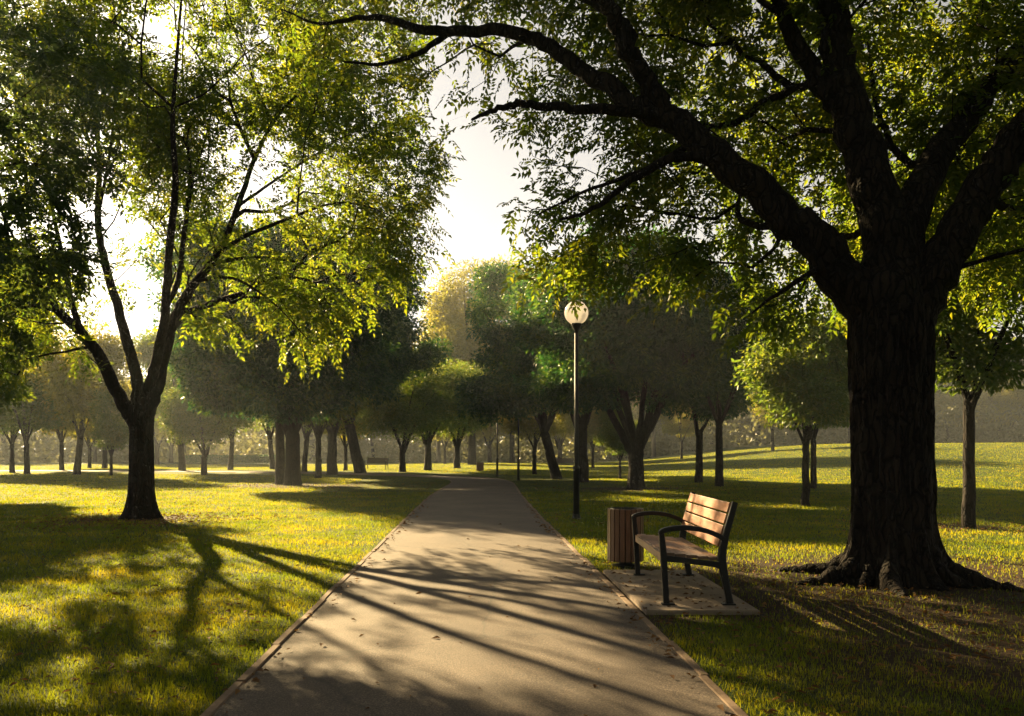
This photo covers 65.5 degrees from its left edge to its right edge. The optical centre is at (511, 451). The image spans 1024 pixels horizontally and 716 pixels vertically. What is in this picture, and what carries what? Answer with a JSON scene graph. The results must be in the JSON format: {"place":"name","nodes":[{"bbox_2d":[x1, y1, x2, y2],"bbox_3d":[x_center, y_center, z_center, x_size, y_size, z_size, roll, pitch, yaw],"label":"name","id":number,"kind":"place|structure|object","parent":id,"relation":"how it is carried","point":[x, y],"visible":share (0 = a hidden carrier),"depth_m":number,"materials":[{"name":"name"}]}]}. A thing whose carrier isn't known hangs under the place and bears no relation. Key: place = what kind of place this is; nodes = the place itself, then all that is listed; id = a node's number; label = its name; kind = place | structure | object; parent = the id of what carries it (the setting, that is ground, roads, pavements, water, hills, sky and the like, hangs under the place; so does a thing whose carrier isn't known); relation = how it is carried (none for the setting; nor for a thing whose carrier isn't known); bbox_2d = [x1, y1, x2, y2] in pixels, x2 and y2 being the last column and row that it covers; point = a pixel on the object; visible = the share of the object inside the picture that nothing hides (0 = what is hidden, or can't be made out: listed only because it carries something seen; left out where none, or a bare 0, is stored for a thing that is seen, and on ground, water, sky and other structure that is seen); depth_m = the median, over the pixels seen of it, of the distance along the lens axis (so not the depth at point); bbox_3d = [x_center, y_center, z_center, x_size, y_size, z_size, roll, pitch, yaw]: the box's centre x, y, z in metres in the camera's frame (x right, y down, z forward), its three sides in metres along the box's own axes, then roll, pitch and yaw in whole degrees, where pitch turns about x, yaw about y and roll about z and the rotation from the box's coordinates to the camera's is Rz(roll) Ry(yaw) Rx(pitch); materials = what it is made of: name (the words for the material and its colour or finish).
{"place":"outdoors","nodes":[
{"label":"outdoors","id":0,"kind":"place"},
{"bbox_2d":[4,470,735,715],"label":"path","id":1,"kind":"structure","parent":0,"point":[547,646],"depth_m":6.06,"materials":[{"name":"concrete"}]},
{"bbox_2d":[0,442,1023,715],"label":"ground","id":2,"kind":"structure","parent":0,"point":[960,637],"depth_m":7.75,"materials":[{"name":"green plant"}]},
{"bbox_2d":[0,380,52,472],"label":"slim tree","id":3,"kind":"object","parent":2,"relation":"on","point":[12,438],"visible":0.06,"depth_m":51.39,"materials":[{"name":"green plant"}]},
{"bbox_2d":[0,362,77,473],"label":"slim tree","id":4,"kind":"object","parent":2,"relation":"on","point":[32,408],"visible":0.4,"depth_m":47.97,"materials":[{"name":"green plant"}]},
{"bbox_2d":[0,232,94,414],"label":"roadside tree","id":5,"kind":"object","parent":2,"relation":"on","point":[9,396],"visible":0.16,"depth_m":26.23,"materials":[{"name":"green plant"}]},
{"bbox_2d":[36,370,96,469],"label":"slim tree","id":6,"kind":"object","parent":2,"relation":"on","point":[60,433],"visible":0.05,"depth_m":57.57,"materials":[{"name":"green plant"}]},
{"bbox_2d":[0,0,147,378],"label":"overhanging tree","id":7,"kind":"object","parent":2,"relation":"on","point":[60,261],"visible":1,"depth_m":12.00,"materials":[{"name":"green plant"}]},
{"bbox_2d":[23,319,143,474],"bbox_3d":[-25.275,-3.150,46.865,6.334,9.606,6.983,0,0,37],"label":"slim tree","id":8,"kind":"object","parent":2,"relation":"on","point":[68,395],"visible":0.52,"depth_m":45.61,"materials":[{"name":"green plant"}]},
{"bbox_2d":[63,381,118,467],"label":"slim tree","id":9,"kind":"object","parent":2,"relation":"on","point":[86,437],"visible":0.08,"depth_m":68.56,"materials":[{"name":"green plant"}]},
{"bbox_2d":[73,388,130,467],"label":"forked tree","id":10,"kind":"object","parent":2,"relation":"on","point":[104,460],"visible":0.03,"depth_m":68.52,"materials":[{"name":"green plant"}]},
{"bbox_2d":[84,389,128,475],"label":"slim tree","id":11,"kind":"object","parent":2,"relation":"on","point":[111,434],"visible":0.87,"depth_m":44.42,"materials":[{"name":"green plant"}]},
{"bbox_2d":[127,388,172,463],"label":"forked tree","id":12,"kind":"object","parent":2,"relation":"on","point":[156,444],"visible":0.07,"depth_m":89.89,"materials":[{"name":"green plant"}]},
{"bbox_2d":[117,323,219,470],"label":"slim tree","id":13,"kind":"object","parent":2,"relation":"on","point":[145,356],"visible":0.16,"depth_m":54.13,"materials":[{"name":"green plant"}]},
{"bbox_2d":[155,408,187,462],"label":"vase tree","id":14,"kind":"object","parent":2,"relation":"on","point":[171,447],"visible":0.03,"depth_m":102.84,"materials":[{"name":"green plant"}]},
{"bbox_2d":[156,386,245,475],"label":"vase tree","id":15,"kind":"object","parent":2,"relation":"on","point":[199,427],"visible":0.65,"depth_m":45.60,"materials":[{"name":"green plant"}]},
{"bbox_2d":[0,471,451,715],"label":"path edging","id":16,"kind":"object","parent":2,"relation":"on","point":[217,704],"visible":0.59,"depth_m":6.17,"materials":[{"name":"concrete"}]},
{"bbox_2d":[185,454,274,463],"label":"hedge","id":17,"kind":"object","parent":2,"relation":"on","point":[238,459],"visible":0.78,"depth_m":97.66,"materials":[{"name":"green plant"}]},
{"bbox_2d":[0,0,466,520],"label":"spreading tree","id":18,"kind":"object","parent":2,"relation":"on","point":[150,120],"visible":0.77,"depth_m":16.90,"materials":[{"name":"green plant"}]},
{"bbox_2d":[214,411,259,469],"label":"slim tree","id":19,"kind":"object","parent":2,"relation":"on","point":[231,454],"visible":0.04,"depth_m":60.03,"materials":[{"name":"green plant"}]},
{"bbox_2d":[251,416,274,469],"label":"slim tree","id":20,"kind":"object","parent":2,"relation":"on","point":[269,433],"visible":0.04,"depth_m":62.48,"materials":[{"name":"brown plant"}]},
{"bbox_2d":[219,286,341,484],"bbox_3d":[-9.920,-3.050,34.847,6.412,9.770,6.878,0,0,-25],"label":"slim tree","id":21,"kind":"object","parent":2,"relation":"on","point":[279,457],"visible":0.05,"depth_m":35.01,"materials":[{"name":"green plant"}]},
{"bbox_2d":[136,205,431,485],"bbox_3d":[-9.795,-4.143,34.371,11.629,11.765,12.093,0,0,-23],"label":"dome tree","id":22,"kind":"object","parent":2,"relation":"on","point":[209,378],"visible":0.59,"depth_m":31.80,"materials":[{"name":"green plant"}]},
{"bbox_2d":[266,420,332,471],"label":"slim tree","id":23,"kind":"object","parent":2,"relation":"on","point":[306,428],"visible":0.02,"depth_m":55.32,"materials":[{"name":"brown plant"}]},
{"bbox_2d":[302,382,375,477],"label":"slim tree","id":24,"kind":"object","parent":2,"relation":"on","point":[318,428],"visible":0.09,"depth_m":43.56,"materials":[{"name":"green plant"}]},
{"bbox_2d":[322,403,372,470],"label":"slim tree","id":25,"kind":"object","parent":2,"relation":"on","point":[341,433],"visible":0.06,"depth_m":59.98,"materials":[{"name":"green plant"}]},
{"bbox_2d":[265,241,457,472],"bbox_3d":[-10.449,-6.358,52.390,12.356,16.385,13.666,0,0,-40],"label":"leaning tree","id":26,"kind":"object","parent":2,"relation":"on","point":[425,353],"visible":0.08,"depth_m":52.20,"materials":[{"name":"green plant"}]},
{"bbox_2d":[324,310,409,474],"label":"forked tree","id":27,"kind":"object","parent":2,"relation":"on","point":[332,432],"visible":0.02,"depth_m":49.55,"materials":[{"name":"brown plant"}]},
{"bbox_2d":[0,470,747,715],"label":"path edging","id":28,"kind":"object","parent":2,"relation":"on","point":[734,707],"visible":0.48,"depth_m":6.27,"materials":[{"name":"concrete"}]},
{"bbox_2d":[364,458,388,469],"bbox_3d":[-10.988,0.975,64.608,1.825,0.951,0.728,0,0,12],"label":"park bench","id":29,"kind":"object","parent":2,"relation":"on","point":[374,460],"visible":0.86,"depth_m":64.80,"materials":[{"name":"black paint"}]},
{"bbox_2d":[342,367,446,471],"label":"vase tree","id":30,"kind":"object","parent":2,"relation":"on","point":[395,418],"visible":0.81,"depth_m":56.88,"materials":[{"name":"green plant"}]},
{"bbox_2d":[436,438,440,461],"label":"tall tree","id":31,"kind":"object","parent":2,"relation":"on","point":[438,451],"depth_m":110.73,"materials":[{"name":"brown plant"}]},
{"bbox_2d":[407,351,480,469],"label":"vase tree","id":32,"kind":"object","parent":2,"relation":"on","point":[449,386],"visible":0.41,"depth_m":61.14,"materials":[{"name":"green plant"}]},
{"bbox_2d":[428,427,463,463],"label":"slim tree","id":33,"kind":"object","parent":2,"relation":"on","point":[438,437],"visible":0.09,"depth_m":90.02,"materials":[{"name":"green plant"}]},
{"bbox_2d":[412,254,516,464],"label":"tall tree","id":34,"kind":"object","parent":2,"relation":"on","point":[448,319],"visible":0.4,"depth_m":81.88,"materials":[{"name":"green plant"}]},
{"bbox_2d":[433,360,495,468],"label":"vase tree","id":35,"kind":"object","parent":2,"relation":"on","point":[457,441],"visible":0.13,"depth_m":68.41,"materials":[{"name":"green plant"}]},
{"bbox_2d":[476,462,483,471],"bbox_3d":[-2.417,1.159,60.115,0.565,0.703,0.565,0,0,0],"label":"litter bin","id":36,"kind":"object","parent":2,"relation":"on","point":[479,466],"visible":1,"depth_m":59.90,"materials":[{"name":"black paint"}]},
{"bbox_2d":[475,422,506,462],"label":"forked tree","id":37,"kind":"object","parent":2,"relation":"on","point":[486,434],"visible":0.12,"depth_m":102.77,"materials":[{"name":"green plant"}]},
{"bbox_2d":[495,421,498,476],"bbox_3d":[-0.909,-0.765,48.907,0.509,4.715,0.509,0,0,0],"label":"lamp post","id":38,"kind":"object","parent":2,"relation":"on","point":[497,475],"visible":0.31,"depth_m":48.87,"materials":[{"name":"black metal"}]},
{"bbox_2d":[454,259,563,478],"bbox_3d":[1.790,-4.578,43.892,9.654,12.801,10.677,0,0,0],"label":"leaning tree","id":39,"kind":"object","parent":2,"relation":"on","point":[490,394],"visible":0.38,"depth_m":41.48,"materials":[{"name":"green plant"}]},
{"bbox_2d":[0,334,1023,462],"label":"woods","id":40,"kind":"object","parent":2,"relation":"on","point":[46,447],"visible":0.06,"depth_m":112.61,"materials":[{"name":"green plant"}]},
{"bbox_2d":[2,480,1023,715],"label":"fallen leaves","id":41,"kind":"object","parent":2,"relation":"on","point":[721,707],"visible":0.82,"depth_m":7.67,"materials":[{"name":"brown plant"}]},
{"bbox_2d":[493,366,533,462],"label":"tall tree","id":42,"kind":"object","parent":2,"relation":"on","point":[511,455],"visible":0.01,"depth_m":95.94,"materials":[{"name":"brown plant"}]},
{"bbox_2d":[517,419,519,480],"bbox_3d":[0.336,-0.787,41.819,0.509,4.715,0.509,0,0,0],"label":"lamp post","id":43,"kind":"object","parent":2,"relation":"on","point":[518,469],"visible":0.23,"depth_m":41.77,"materials":[{"name":"black metal"}]},
{"bbox_2d":[498,409,567,474],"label":"slim tree","id":44,"kind":"object","parent":2,"relation":"on","point":[527,426],"visible":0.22,"depth_m":52.85,"materials":[{"name":"green plant"}]},
{"bbox_2d":[502,271,607,482],"bbox_3d":[3.737,-3.950,38.899,8.812,11.475,9.690,0,0,-11],"label":"forked tree","id":45,"kind":"object","parent":2,"relation":"on","point":[530,358],"visible":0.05,"depth_m":38.48,"materials":[{"name":"green plant"}]},
{"bbox_2d":[534,408,582,457],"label":"vase tree","id":46,"kind":"object","parent":2,"relation":"on","point":[559,438],"visible":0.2,"depth_m":95.04,"materials":[{"name":"green plant"}]},
{"bbox_2d":[556,458,573,466],"bbox_3d":[4.103,1.015,64.504,1.825,0.951,0.728,0,0,5],"label":"park bench","id":47,"kind":"object","parent":2,"relation":"on","point":[564,460],"visible":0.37,"depth_m":64.72,"materials":[{"name":"black paint"}]},
{"bbox_2d":[564,302,587,519],"bbox_3d":[1.373,-0.857,16.974,0.509,4.715,0.509,0,0,0],"label":"lamp post","id":48,"kind":"object","parent":2,"relation":"on","point":[576,324],"visible":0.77,"depth_m":16.93,"materials":[{"name":"black metal"}]},
{"bbox_2d":[567,405,609,467],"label":"slim tree","id":49,"kind":"object","parent":2,"relation":"on","point":[593,425],"visible":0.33,"depth_m":67.56,"materials":[{"name":"green plant"}]},
{"bbox_2d":[590,408,637,478],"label":"slim tree","id":50,"kind":"object","parent":2,"relation":"on","point":[614,443],"visible":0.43,"depth_m":43.23,"materials":[{"name":"green plant"}]},
{"bbox_2d":[607,507,643,568],"bbox_3d":[1.430,1.080,10.019,0.452,0.740,0.452,0,0,0],"label":"litter bin","id":51,"kind":"object","parent":2,"relation":"on","point":[620,548],"visible":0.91,"depth_m":9.84,"materials":[{"name":"brown wood"}]},
{"bbox_2d":[263,0,1023,598],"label":"old tree","id":52,"kind":"object","parent":2,"relation":"on","point":[887,268],"visible":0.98,"depth_m":9.61,"materials":[{"name":"green plant"}]},
{"bbox_2d":[508,218,790,489],"bbox_3d":[5.177,-3.120,29.932,10.810,9.723,9.741,0,0,27],"label":"vase tree","id":53,"kind":"object","parent":2,"relation":"on","point":[640,351],"visible":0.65,"depth_m":28.03,"materials":[{"name":"green plant"}]},
{"bbox_2d":[603,570,759,614],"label":"paving slab","id":54,"kind":"structure","parent":2,"relation":"on","point":[678,590],"depth_m":7.84,"materials":[{"name":"concrete"}]},
{"bbox_2d":[631,492,737,604],"bbox_3d":[1.718,0.932,8.197,0.728,0.951,1.825,0,0,0],"label":"park bench","id":55,"kind":"object","parent":54,"relation":"on","point":[662,548],"visible":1,"depth_m":7.56,"materials":[{"name":"black paint"}]},
{"bbox_2d":[658,406,708,458],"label":"slim tree","id":56,"kind":"object","parent":2,"relation":"on","point":[673,428],"visible":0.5,"depth_m":79.88,"materials":[{"name":"green plant"}]},
{"bbox_2d":[636,351,756,482],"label":"tree","id":57,"kind":"object","parent":2,"relation":"on","point":[704,412],"visible":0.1,"depth_m":36.44,"materials":[{"name":"green plant"}]},
{"bbox_2d":[676,327,770,486],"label":"tree","id":58,"kind":"object","parent":2,"relation":"on","point":[719,417],"visible":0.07,"depth_m":32.66,"materials":[{"name":"green plant"}]},
{"bbox_2d":[725,411,753,440],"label":"slim tree","id":59,"kind":"object","parent":2,"relation":"on","point":[736,420],"visible":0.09,"depth_m":119.56,"materials":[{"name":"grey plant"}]},
{"bbox_2d":[748,392,793,450],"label":"slim tree","id":60,"kind":"object","parent":2,"relation":"on","point":[772,434],"visible":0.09,"depth_m":72.30,"materials":[{"name":"green plant"}]},
{"bbox_2d":[729,300,849,506],"bbox_3d":[7.609,-1.119,20.537,3.920,5.685,3.678,0,0,-17],"label":"young tree","id":61,"kind":"object","parent":2,"relation":"on","point":[806,382],"visible":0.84,"depth_m":19.85,"materials":[{"name":"green plant"}]},
{"bbox_2d":[753,345,849,488],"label":"young tree","id":62,"kind":"object","parent":2,"relation":"on","point":[813,477],"visible":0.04,"depth_m":30.61,"materials":[{"name":"green plant"}]},
{"bbox_2d":[847,421,849,443],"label":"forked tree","id":63,"kind":"object","parent":2,"relation":"on","point":[848,438],"visible":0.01,"depth_m":96.05,"materials":[{"name":"brown plant"}]},
{"bbox_2d":[833,110,1023,528],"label":"young tree","id":64,"kind":"object","parent":2,"relation":"on","point":[979,353],"visible":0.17,"depth_m":14.75,"materials":[{"name":"green plant"}]},
{"bbox_2d":[935,387,983,442],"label":"vase tree","id":65,"kind":"object","parent":2,"relation":"on","point":[944,399],"visible":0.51,"depth_m":109.20,"materials":[{"name":"green plant"}]},
{"bbox_2d":[976,397,997,433],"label":"slim tree","id":66,"kind":"object","parent":2,"relation":"on","point":[981,415],"visible":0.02,"depth_m":119.96,"materials":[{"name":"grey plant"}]},
{"bbox_2d":[985,384,1023,440],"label":"forked tree","id":67,"kind":"object","parent":2,"relation":"on","point":[1016,395],"visible":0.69,"depth_m":109.56,"materials":[{"name":"green plant"}]},
{"bbox_2d":[0,0,1023,454],"label":"sky","id":68,"kind":"structure","parent":0,"point":[477,224],"materials":[{"name":"white"}]}
]}

